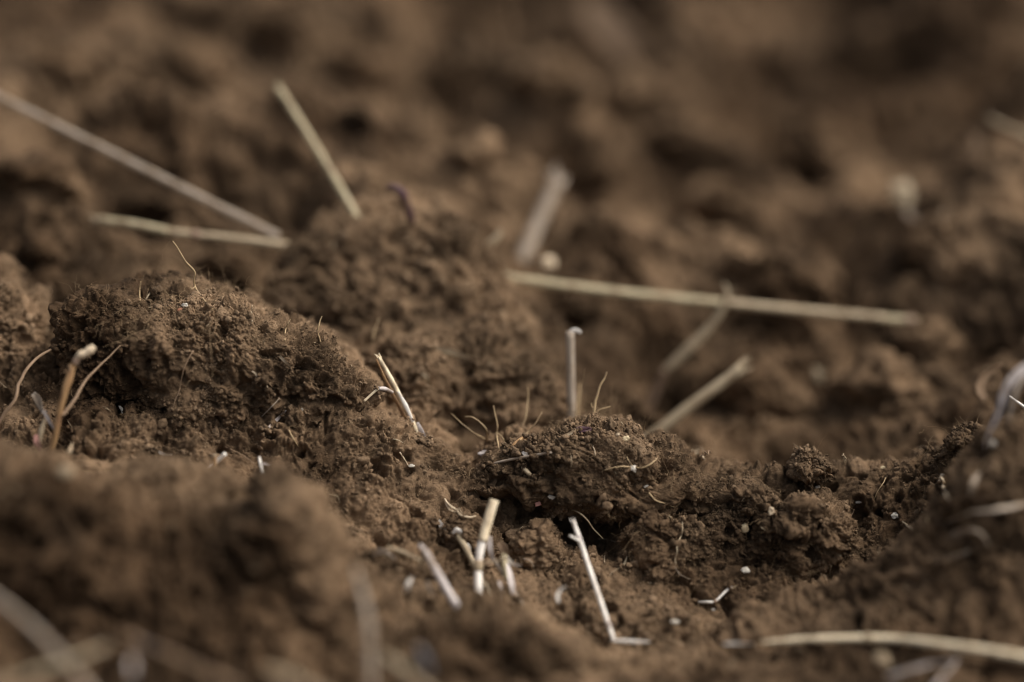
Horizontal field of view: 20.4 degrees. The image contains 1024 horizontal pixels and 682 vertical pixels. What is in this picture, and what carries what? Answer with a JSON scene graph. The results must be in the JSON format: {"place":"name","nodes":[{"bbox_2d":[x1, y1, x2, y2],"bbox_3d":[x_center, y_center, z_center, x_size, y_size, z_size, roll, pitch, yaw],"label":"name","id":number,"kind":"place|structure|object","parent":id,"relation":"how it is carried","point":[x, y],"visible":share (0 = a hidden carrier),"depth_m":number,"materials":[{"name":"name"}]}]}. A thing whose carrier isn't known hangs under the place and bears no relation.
{"place":"outdoors","nodes":[
{"label":"outdoors","id":0,"kind":"place"},
{"bbox_2d":[0,0,1023,681],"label":"ground","id":1,"kind":"structure","parent":0,"point":[924,86],"depth_m":0.97,"materials":[{"name":"brown soil"}]},
{"bbox_2d":[0,348,51,422],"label":"thin root","id":2,"kind":"object","parent":1,"relation":"on","point":[12,403],"visible":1,"depth_m":0.84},
{"bbox_2d":[0,251,55,375],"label":"soil clod","id":3,"kind":"object","parent":1,"relation":"on","point":[29,301],"visible":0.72,"depth_m":0.88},
{"bbox_2d":[31,392,42,413],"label":"leaf shred","id":4,"kind":"object","parent":1,"relation":"on","point":[36,397],"visible":1,"depth_m":0.83,"materials":[{"name":"grey plant"}]},
{"bbox_2d":[33,435,41,449],"bbox_3d":[-0.138,0.030,0.826,0.003,0.005,0.003,0,22,0],"label":"husk","id":5,"kind":"object","parent":1,"relation":"on","point":[36,441],"visible":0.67,"depth_m":0.82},
{"bbox_2d":[16,230,66,268],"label":"soil clod","id":6,"kind":"object","parent":1,"relation":"on","point":[39,248],"visible":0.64,"depth_m":0.93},
{"bbox_2d":[38,419,45,442],"bbox_3d":[-0.137,0.026,0.827,0.003,0.007,0.004,0,22,0],"label":"leaf stalk","id":7,"kind":"object","parent":1,"relation":"on","point":[41,431],"visible":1,"depth_m":0.83,"materials":[{"name":"beige plant"}]},
{"bbox_2d":[0,596,86,681],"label":"straw","id":8,"kind":"object","parent":1,"relation":"on","point":[40,634],"visible":1,"depth_m":0.71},
{"bbox_2d":[0,147,91,204],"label":"soil clod","id":9,"kind":"object","parent":1,"relation":"on","point":[49,176],"visible":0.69,"depth_m":0.95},
{"bbox_2d":[42,410,53,428],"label":"leaf shred","id":10,"kind":"object","parent":1,"relation":"on","point":[46,416],"visible":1,"depth_m":0.83,"materials":[{"name":"grey plant"}]},
{"bbox_2d":[0,437,105,619],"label":"soil clod","id":11,"kind":"object","parent":1,"relation":"on","point":[53,551],"visible":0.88,"depth_m":0.76,"materials":[{"name":"soil"}]},
{"bbox_2d":[57,467,73,477],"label":"pebble","id":12,"kind":"object","parent":11,"relation":"on","point":[64,472],"visible":1,"depth_m":0.76,"materials":[{"name":"beige stone"}]},
{"bbox_2d":[0,642,110,681],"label":"straw","id":13,"kind":"object","parent":1,"relation":"on","point":[43,669],"visible":1,"depth_m":0.70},
{"bbox_2d":[32,43,106,92],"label":"soil clod","id":14,"kind":"object","parent":1,"relation":"on","point":[66,68],"visible":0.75,"depth_m":1.04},
{"bbox_2d":[48,344,120,452],"bbox_3d":[-0.123,0.017,0.831,0.032,0.038,0.010,-20,30,-40],"label":"sprout","id":15,"kind":"object","parent":1,"relation":"on","point":[87,351],"visible":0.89,"depth_m":0.82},
{"bbox_2d":[129,658,134,679],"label":"leaf shred","id":16,"kind":"object","parent":1,"relation":"on","point":[132,669],"visible":1,"depth_m":0.70,"materials":[{"name":"grey plant"}]},
{"bbox_2d":[137,639,157,647],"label":"leaf shred","id":17,"kind":"object","parent":1,"relation":"on","point":[147,644],"visible":1,"depth_m":0.71,"materials":[{"name":"brown plant"}]},
{"bbox_2d":[125,182,182,222],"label":"soil clod","id":18,"kind":"object","parent":1,"relation":"on","point":[162,202],"visible":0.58,"depth_m":0.99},
{"bbox_2d":[120,631,234,681],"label":"straw","id":19,"kind":"object","parent":1,"relation":"on","point":[174,656],"visible":1,"depth_m":0.71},
{"bbox_2d":[112,453,248,502],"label":"soil clod","id":20,"kind":"object","parent":1,"relation":"on","point":[137,467],"visible":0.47,"depth_m":0.79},
{"bbox_2d":[152,34,234,91],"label":"soil clod","id":21,"kind":"object","parent":1,"relation":"on","point":[192,61],"visible":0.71,"depth_m":1.08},
{"bbox_2d":[48,271,387,428],"bbox_3d":[-0.089,0.006,0.866,0.102,0.052,0.060,0,22,0],"label":"soil clod","id":22,"kind":"object","parent":1,"relation":"on","point":[164,377],"visible":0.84,"depth_m":0.85,"materials":[{"name":"soil"}]},
{"bbox_2d":[170,351,192,410],"bbox_3d":[-0.098,0.012,0.841,0.007,0.018,0.006,0,22,0],"label":"thin root","id":23,"kind":"object","parent":22,"relation":"on","point":[181,378],"visible":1,"depth_m":0.84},
{"bbox_2d":[173,241,213,309],"bbox_3d":[-0.095,-0.020,0.849,0.013,0.017,0.014,0,22,0],"label":"thin root","id":24,"kind":"object","parent":22,"relation":"on","point":[192,268],"visible":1,"depth_m":0.85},
{"bbox_2d":[192,243,257,291],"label":"soil clod","id":25,"kind":"object","parent":1,"relation":"on","point":[229,261],"visible":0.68,"depth_m":0.95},
{"bbox_2d":[264,666,307,681],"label":"straw","id":26,"kind":"object","parent":1,"relation":"on","point":[285,674],"visible":1,"depth_m":0.70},
{"bbox_2d":[245,5,327,56],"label":"soil clod","id":27,"kind":"object","parent":1,"relation":"on","point":[279,31],"visible":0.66,"depth_m":1.14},
{"bbox_2d":[206,458,373,677],"bbox_3d":[-0.066,0.069,0.782,0.058,0.074,0.065,0,22,0],"label":"soil clod","id":28,"kind":"object","parent":1,"relation":"on","point":[273,476],"visible":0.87,"depth_m":0.76,"materials":[{"name":"soil"}]},
{"bbox_2d":[328,45,398,87],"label":"soil clod","id":29,"kind":"object","parent":1,"relation":"on","point":[360,63],"visible":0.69,"depth_m":1.13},
{"bbox_2d":[354,568,374,681],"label":"straw","id":30,"kind":"object","parent":1,"relation":"on","point":[369,645],"visible":1,"depth_m":0.72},
{"bbox_2d":[364,386,393,401],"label":"straw","id":31,"kind":"object","parent":1,"relation":"on","point":[381,388],"visible":1,"depth_m":0.85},
{"bbox_2d":[371,548,396,562],"bbox_3d":[-0.037,0.062,0.815,0.008,0.009,0.008,0,22,0],"label":"leaf shred","id":32,"kind":"object","parent":1,"relation":"on","point":[375,551],"visible":1,"depth_m":0.81,"materials":[{"name":"plant"}]},
{"bbox_2d":[375,353,425,436],"bbox_3d":[-0.034,0.017,0.859,0.016,0.026,0.009,0,22,0],"label":"straw","id":33,"kind":"object","parent":1,"relation":"on","point":[407,411],"visible":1,"depth_m":0.86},
{"bbox_2d":[382,653,422,681],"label":"straw","id":34,"kind":"object","parent":1,"relation":"on","point":[407,672],"visible":1,"depth_m":0.71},
{"bbox_2d":[387,546,421,561],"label":"straw","id":35,"kind":"object","parent":1,"relation":"on","point":[404,552],"visible":1,"depth_m":0.81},
{"bbox_2d":[265,194,545,364],"bbox_3d":[-0.029,-0.009,0.932,0.101,0.075,0.072,11,24,25],"label":"soil clod","id":36,"kind":"object","parent":1,"relation":"on","point":[339,267],"visible":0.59,"depth_m":0.92,"materials":[{"name":"soil"}]},
{"bbox_2d":[0,94,279,238],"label":"straw","id":37,"kind":"object","parent":36,"relation":"on","point":[222,208],"visible":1,"depth_m":0.94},
{"bbox_2d":[87,215,287,248],"bbox_3d":[-0.106,-0.035,0.928,0.066,0.009,0.011,0,22,0],"label":"straw","id":38,"kind":"object","parent":36,"relation":"on","point":[165,230],"visible":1,"depth_m":0.92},
{"bbox_2d":[275,80,360,216],"bbox_3d":[-0.064,-0.062,0.937,0.004,0.038,0.052,-16,27,-34],"label":"straw","id":39,"kind":"object","parent":36,"relation":"on","point":[319,153],"visible":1,"depth_m":0.94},
{"bbox_2d":[386,183,414,224],"bbox_3d":[-0.036,-0.044,0.914,0.009,0.015,0.007,0,22,0],"label":"husk","id":40,"kind":"object","parent":36,"relation":"on","point":[400,192],"visible":1,"depth_m":0.91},
{"bbox_2d":[404,576,412,593],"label":"leaf shred","id":41,"kind":"object","parent":1,"relation":"on","point":[408,583],"visible":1,"depth_m":0.80,"materials":[{"name":"plant"}]},
{"bbox_2d":[418,645,431,675],"bbox_3d":[-0.022,0.081,0.722,0.004,0.005,0.008,0,22,0],"label":"leaf shred","id":42,"kind":"object","parent":1,"relation":"on","point":[423,652],"visible":1,"depth_m":0.72,"materials":[{"name":"grey plant"}]},
{"bbox_2d":[421,372,432,388],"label":"leaf shred","id":43,"kind":"object","parent":1,"relation":"on","point":[425,375],"visible":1,"depth_m":0.88,"materials":[{"name":"brown plant"}]},
{"bbox_2d":[418,544,458,610],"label":"straw","id":44,"kind":"object","parent":1,"relation":"on","point":[451,597],"visible":0.91,"depth_m":0.80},
{"bbox_2d":[434,345,474,359],"bbox_3d":[-0.018,0.004,0.886,0.014,0.006,0.002,0,22,0],"label":"leaf shred","id":45,"kind":"object","parent":1,"relation":"on","point":[446,350],"visible":1,"depth_m":0.89,"materials":[{"name":"brown plant"}]},
{"bbox_2d":[426,41,489,91],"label":"soil clod","id":46,"kind":"object","parent":1,"relation":"on","point":[455,66],"visible":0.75,"depth_m":1.13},
{"bbox_2d":[444,507,482,549],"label":"soil clod","id":47,"kind":"object","parent":1,"relation":"on","point":[453,525],"visible":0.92,"depth_m":0.84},
{"bbox_2d":[444,498,475,517],"bbox_3d":[-0.015,0.049,0.841,0.010,0.004,0.010,0,22,0],"label":"thin root","id":48,"kind":"object","parent":47,"relation":"on","point":[448,504],"visible":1,"depth_m":0.84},
{"bbox_2d":[451,526,484,587],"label":"straw","id":49,"kind":"object","parent":1,"relation":"on","point":[465,548],"visible":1,"depth_m":0.83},
{"bbox_2d":[434,128,504,170],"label":"soil clod","id":50,"kind":"object","parent":1,"relation":"on","point":[476,149],"visible":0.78,"depth_m":1.01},
{"bbox_2d":[473,499,498,591],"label":"straw","id":51,"kind":"object","parent":1,"relation":"on","point":[478,565],"visible":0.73,"depth_m":0.82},
{"bbox_2d":[487,536,494,562],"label":"leaf shred","id":52,"kind":"object","parent":1,"relation":"on","point":[490,548],"visible":1,"depth_m":0.83,"materials":[{"name":"grey plant"}]},
{"bbox_2d":[486,229,502,245],"bbox_3d":[-0.009,-0.030,0.930,0.013,0.012,0.005,0,22,0],"label":"root","id":53,"kind":"object","parent":1,"relation":"on","point":[494,239],"visible":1,"depth_m":0.93,"materials":[{"name":"beige plant"}]},
{"bbox_2d":[390,587,611,681],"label":"soil clod","id":54,"kind":"object","parent":1,"relation":"on","point":[572,646],"visible":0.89,"depth_m":0.77,"materials":[{"name":"soil"}]},
{"bbox_2d":[497,541,509,557],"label":"leaf shred","id":55,"kind":"object","parent":1,"relation":"on","point":[502,547],"visible":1,"depth_m":0.83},
{"bbox_2d":[500,552,507,579],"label":"straw","id":56,"kind":"object","parent":1,"relation":"on","point":[504,567],"visible":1,"depth_m":0.82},
{"bbox_2d":[486,549,522,604],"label":"straw","id":57,"kind":"object","parent":1,"relation":"on","point":[498,566],"visible":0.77,"depth_m":0.82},
{"bbox_2d":[0,202,1016,666],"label":"chaff","id":58,"kind":"object","parent":1,"relation":"on","point":[338,498],"visible":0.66,"depth_m":0.84,"materials":[{"name":"beige"}]},
{"bbox_2d":[506,563,514,594],"bbox_3d":[0.000,0.069,0.822,0.003,0.008,0.008,0,22,0],"label":"leaf shred","id":59,"kind":"object","parent":1,"relation":"on","point":[511,581],"visible":1,"depth_m":0.82,"materials":[{"name":"white plant"}]},
{"bbox_2d":[0,189,1023,681],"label":"soil crumbs","id":60,"kind":"object","parent":1,"relation":"on","point":[604,503],"visible":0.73,"depth_m":0.84,"materials":[{"name":"soil"}]},
{"bbox_2d":[1,191,1023,681],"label":"root fibres","id":61,"kind":"object","parent":1,"relation":"on","point":[471,449],"visible":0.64,"depth_m":0.84,"materials":[{"name":"plant"}]},
{"bbox_2d":[504,556,520,566],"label":"leaf shred","id":62,"kind":"object","parent":1,"relation":"on","point":[510,561],"visible":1,"depth_m":0.83,"materials":[{"name":"plant"}]},
{"bbox_2d":[49,338,1014,651],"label":"soil crumbs","id":63,"kind":"object","parent":1,"relation":"on","point":[983,546],"visible":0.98,"depth_m":0.84,"materials":[{"name":"soil"}]},
{"bbox_2d":[508,518,566,571],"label":"soil clod","id":64,"kind":"object","parent":1,"relation":"on","point":[538,529],"visible":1,"depth_m":0.84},
{"bbox_2d":[516,163,566,264],"bbox_3d":[0.010,-0.043,0.990,0.006,0.030,0.030,14,26,31],"label":"straw","id":65,"kind":"object","parent":1,"relation":"on","point":[556,183],"visible":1,"depth_m":0.99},
{"bbox_2d":[540,256,555,271],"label":"pebble","id":66,"kind":"object","parent":1,"relation":"on","point":[547,264],"visible":1,"depth_m":0.95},
{"bbox_2d":[506,48,597,111],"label":"soil clod","id":67,"kind":"object","parent":1,"relation":"on","point":[548,73],"visible":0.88,"depth_m":1.10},
{"bbox_2d":[556,586,565,602],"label":"leaf shred","id":68,"kind":"object","parent":1,"relation":"on","point":[558,593],"visible":1,"depth_m":0.81,"materials":[{"name":"plant"}]},
{"bbox_2d":[566,328,581,417],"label":"straw","id":69,"kind":"object","parent":1,"relation":"on","point":[570,371],"visible":0.73,"depth_m":0.88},
{"bbox_2d":[576,384,580,415],"bbox_3d":[0.021,0.020,0.888,0.002,0.013,0.005,0,22,0],"label":"root","id":70,"kind":"object","parent":1,"relation":"on","point":[578,401],"visible":0.71,"depth_m":0.89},
{"bbox_2d":[552,270,625,324],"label":"soil clod","id":71,"kind":"object","parent":1,"relation":"on","point":[592,309],"visible":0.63,"depth_m":0.97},
{"bbox_2d":[561,147,631,191],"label":"soil clod","id":72,"kind":"object","parent":1,"relation":"on","point":[590,170],"visible":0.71,"depth_m":1.10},
{"bbox_2d":[463,412,742,525],"bbox_3d":[0.028,0.038,0.862,0.094,0.040,0.050,0,22,0],"label":"soil clod","id":73,"kind":"object","parent":1,"relation":"on","point":[525,492],"visible":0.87,"depth_m":0.84,"materials":[{"name":"soil"}]},
{"bbox_2d":[493,406,504,449],"bbox_3d":[-0.004,0.027,0.857,0.004,0.010,0.015,0,22,0],"label":"thin root","id":74,"kind":"object","parent":73,"relation":"on","point":[497,430],"visible":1,"depth_m":0.86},
{"bbox_2d":[494,451,551,463],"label":"straw","id":75,"kind":"object","parent":73,"relation":"on","point":[521,457],"visible":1,"depth_m":0.85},
{"bbox_2d":[575,426,591,432],"bbox_3d":[0.021,0.026,0.846,0.005,0.002,0.002,0,22,0],"label":"husk","id":76,"kind":"object","parent":73,"relation":"on","point":[584,429],"visible":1,"depth_m":0.85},
{"bbox_2d":[585,372,610,417],"bbox_3d":[0.025,0.021,0.854,0.012,0.017,0.022,-5,23,-13],"label":"thin root","id":77,"kind":"object","parent":73,"relation":"on","point":[595,400],"visible":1,"depth_m":0.86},
{"bbox_2d":[604,456,656,472],"bbox_3d":[0.035,0.037,0.840,0.016,0.005,0.004,0,22,0],"label":"thin root","id":78,"kind":"object","parent":73,"relation":"on","point":[633,468],"visible":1,"depth_m":0.84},
{"bbox_2d":[569,518,649,643],"bbox_3d":[0.025,0.070,0.817,0.008,0.028,0.037,-15,26,-32],"label":"straw","id":79,"kind":"object","parent":1,"relation":"on","point":[578,538],"visible":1,"depth_m":0.82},
{"bbox_2d":[577,0,644,58],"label":"leaf shred","id":80,"kind":"object","parent":1,"relation":"on","point":[614,32],"visible":1,"depth_m":1.19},
{"bbox_2d":[603,66,693,124],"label":"soil clod","id":81,"kind":"object","parent":1,"relation":"on","point":[638,90],"visible":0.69,"depth_m":1.12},
{"bbox_2d":[616,505,715,584],"bbox_3d":[0.046,0.061,0.848,0.030,0.028,0.030,0,22,0],"label":"soil clod","id":82,"kind":"object","parent":1,"relation":"on","point":[645,562],"visible":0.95,"depth_m":0.84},
{"bbox_2d":[645,283,733,411],"bbox_3d":[0.058,0.005,0.942,0.030,0.050,0.011,0,22,0],"label":"straw","id":83,"kind":"object","parent":1,"relation":"on","point":[689,347],"visible":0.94,"depth_m":0.94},
{"bbox_2d":[644,356,752,436],"bbox_3d":[0.058,0.021,0.913,0.038,0.032,0.008,0,22,0],"label":"straw","id":84,"kind":"object","parent":1,"relation":"on","point":[736,371],"visible":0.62,"depth_m":0.91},
{"bbox_2d":[644,116,754,185],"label":"soil clod","id":85,"kind":"object","parent":1,"relation":"on","point":[677,140],"visible":0.77,"depth_m":1.09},
{"bbox_2d":[506,273,917,325],"bbox_3d":[0.065,-0.014,0.945,0.143,0.024,0.009,-1,22,-3],"label":"straw","id":86,"kind":"object","parent":1,"relation":"on","point":[909,320],"visible":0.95,"depth_m":0.94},
{"bbox_2d":[698,585,736,603],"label":"straw","id":87,"kind":"object","parent":1,"relation":"on","point":[718,598],"visible":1,"depth_m":0.83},
{"bbox_2d":[678,175,773,229],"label":"soil clod","id":88,"kind":"object","parent":1,"relation":"on","point":[728,201],"visible":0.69,"depth_m":1.07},
{"bbox_2d":[723,642,753,644],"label":"leaf shred","id":89,"kind":"object","parent":1,"relation":"on","point":[734,643],"visible":1,"depth_m":0.80,"materials":[{"name":"plant"}]},
{"bbox_2d":[700,475,782,560],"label":"soil clod","id":90,"kind":"object","parent":1,"relation":"on","point":[740,491],"visible":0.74,"depth_m":0.84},
{"bbox_2d":[741,523,748,532],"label":"pebble","id":91,"kind":"object","parent":90,"relation":"on","point":[744,528],"visible":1,"depth_m":0.84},
{"bbox_2d":[702,343,814,418],"bbox_3d":[0.083,0.018,0.967,0.038,0.038,0.047,0,22,0],"label":"soil clod","id":92,"kind":"object","parent":1,"relation":"on","point":[760,385],"visible":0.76,"depth_m":0.95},
{"bbox_2d":[724,247,845,309],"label":"soil clod","id":93,"kind":"object","parent":1,"relation":"on","point":[822,278],"visible":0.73,"depth_m":0.98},
{"bbox_2d":[746,487,865,587],"bbox_3d":[0.087,0.060,0.851,0.038,0.037,0.038,0,22,0],"label":"soil clod","id":94,"kind":"object","parent":1,"relation":"on","point":[801,504],"visible":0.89,"depth_m":0.84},
{"bbox_2d":[786,446,837,488],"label":"soil clod","id":95,"kind":"object","parent":1,"relation":"on","point":[803,472],"visible":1,"depth_m":0.85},
{"bbox_2d":[813,367,821,381],"bbox_3d":[0.103,0.011,0.961,0.003,0.005,0.003,0,22,0],"label":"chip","id":96,"kind":"object","parent":1,"relation":"on","point":[817,374],"visible":1,"depth_m":0.96,"materials":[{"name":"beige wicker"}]},
{"bbox_2d":[778,108,874,184],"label":"soil clod","id":97,"kind":"object","parent":1,"relation":"on","point":[814,146],"visible":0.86,"depth_m":1.12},
{"bbox_2d":[820,345,939,409],"bbox_3d":[0.124,0.018,0.957,0.042,0.043,0.049,0,22,0],"label":"soil clod","id":98,"kind":"object","parent":1,"relation":"on","point":[872,377],"visible":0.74,"depth_m":0.94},
{"bbox_2d":[874,650,890,666],"bbox_3d":[0.100,0.086,0.765,0.005,0.004,0.002,0,22,0],"label":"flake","id":99,"kind":"object","parent":1,"relation":"on","point":[882,658],"visible":1,"depth_m":0.77,"materials":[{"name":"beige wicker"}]},
{"bbox_2d":[760,633,1023,661],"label":"straw","id":100,"kind":"object","parent":1,"relation":"on","point":[978,649],"visible":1,"depth_m":0.78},
{"bbox_2d":[890,179,913,206],"bbox_3d":[0.137,-0.052,1.000,0.009,0.010,0.005,0,22,0],"label":"husk","id":101,"kind":"object","parent":1,"relation":"on","point":[903,193],"visible":1,"depth_m":1.00,"materials":[{"name":"beige plant"}]},
{"bbox_2d":[886,659,955,677],"bbox_3d":[0.109,0.087,0.760,0.020,0.003,0.006,0,22,0],"label":"leaf shred","id":102,"kind":"object","parent":1,"relation":"on","point":[910,669],"visible":1,"depth_m":0.76,"materials":[{"name":"grey plant"}]},
{"bbox_2d":[878,317,964,362],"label":"soil clod","id":103,"kind":"object","parent":1,"relation":"on","point":[925,338],"visible":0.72,"depth_m":0.96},
{"bbox_2d":[894,213,974,284],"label":"soil clod","id":104,"kind":"object","parent":1,"relation":"on","point":[932,246],"visible":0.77,"depth_m":0.98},
{"bbox_2d":[904,207,946,220],"bbox_3d":[0.145,-0.043,0.998,0.016,0.006,0.006,0,22,0],"label":"husk","id":105,"kind":"object","parent":104,"relation":"on","point":[909,214],"visible":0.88,"depth_m":1.00,"materials":[{"name":"grey plant"}]},
{"bbox_2d":[936,658,957,681],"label":"leaf shred","id":106,"kind":"object","parent":1,"relation":"on","point":[943,676],"visible":1,"depth_m":0.76,"materials":[{"name":"grey plant"}]},
{"bbox_2d":[931,550,969,563],"bbox_3d":[0.122,0.061,0.790,0.011,0.005,0.005,0,22,0],"label":"leaf shred","id":107,"kind":"object","parent":1,"relation":"on","point":[938,561],"visible":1,"depth_m":0.79,"materials":[{"name":"brown plant"}]},
{"bbox_2d":[936,421,979,463],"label":"soil clod","id":108,"kind":"object","parent":1,"relation":"on","point":[959,447],"visible":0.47,"depth_m":0.84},
{"bbox_2d":[946,529,988,544],"bbox_3d":[0.127,0.054,0.790,0.011,0.008,0.010,0,22,0],"label":"leaf shred","id":109,"kind":"object","parent":1,"relation":"on","point":[957,533],"visible":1,"depth_m":0.79,"materials":[{"name":"brown plant"}]},
{"bbox_2d":[970,128,980,159],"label":"straw","id":110,"kind":"object","parent":1,"relation":"on","point":[975,145],"visible":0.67,"depth_m":1.02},
{"bbox_2d":[939,409,1023,548],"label":"soil clod","id":111,"kind":"object","parent":1,"relation":"on","point":[1001,523],"visible":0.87,"depth_m":0.79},
{"bbox_2d":[969,472,979,495],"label":"leaf shred","id":112,"kind":"object","parent":111,"relation":"on","point":[973,483],"visible":1,"depth_m":0.79,"materials":[{"name":"beige plant"}]},
{"bbox_2d":[984,364,1023,447],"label":"leaf shred","id":113,"kind":"object","parent":111,"relation":"on","point":[1016,374],"visible":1,"depth_m":0.79,"materials":[{"name":"grey plant"}]},
{"bbox_2d":[947,502,1023,521],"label":"leaf shred","id":114,"kind":"object","parent":1,"relation":"on","point":[1011,507],"visible":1,"depth_m":0.78,"materials":[{"name":"beige plant"}]},
{"bbox_2d":[976,363,1002,400],"bbox_3d":[0.149,0.013,0.890,0.009,0.012,0.005,0,22,0],"label":"leaf shred","id":115,"kind":"object","parent":1,"relation":"on","point":[984,377],"visible":1,"depth_m":0.89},
{"bbox_2d":[987,115,1023,136],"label":"straw","id":116,"kind":"object","parent":1,"relation":"on","point":[1006,126],"visible":1,"depth_m":1.00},
{"bbox_2d":[1007,376,1023,422],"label":"leaf shred","id":117,"kind":"object","parent":1,"relation":"on","point":[1017,389],"visible":1,"depth_m":0.80,"materials":[{"name":"grey plant"}]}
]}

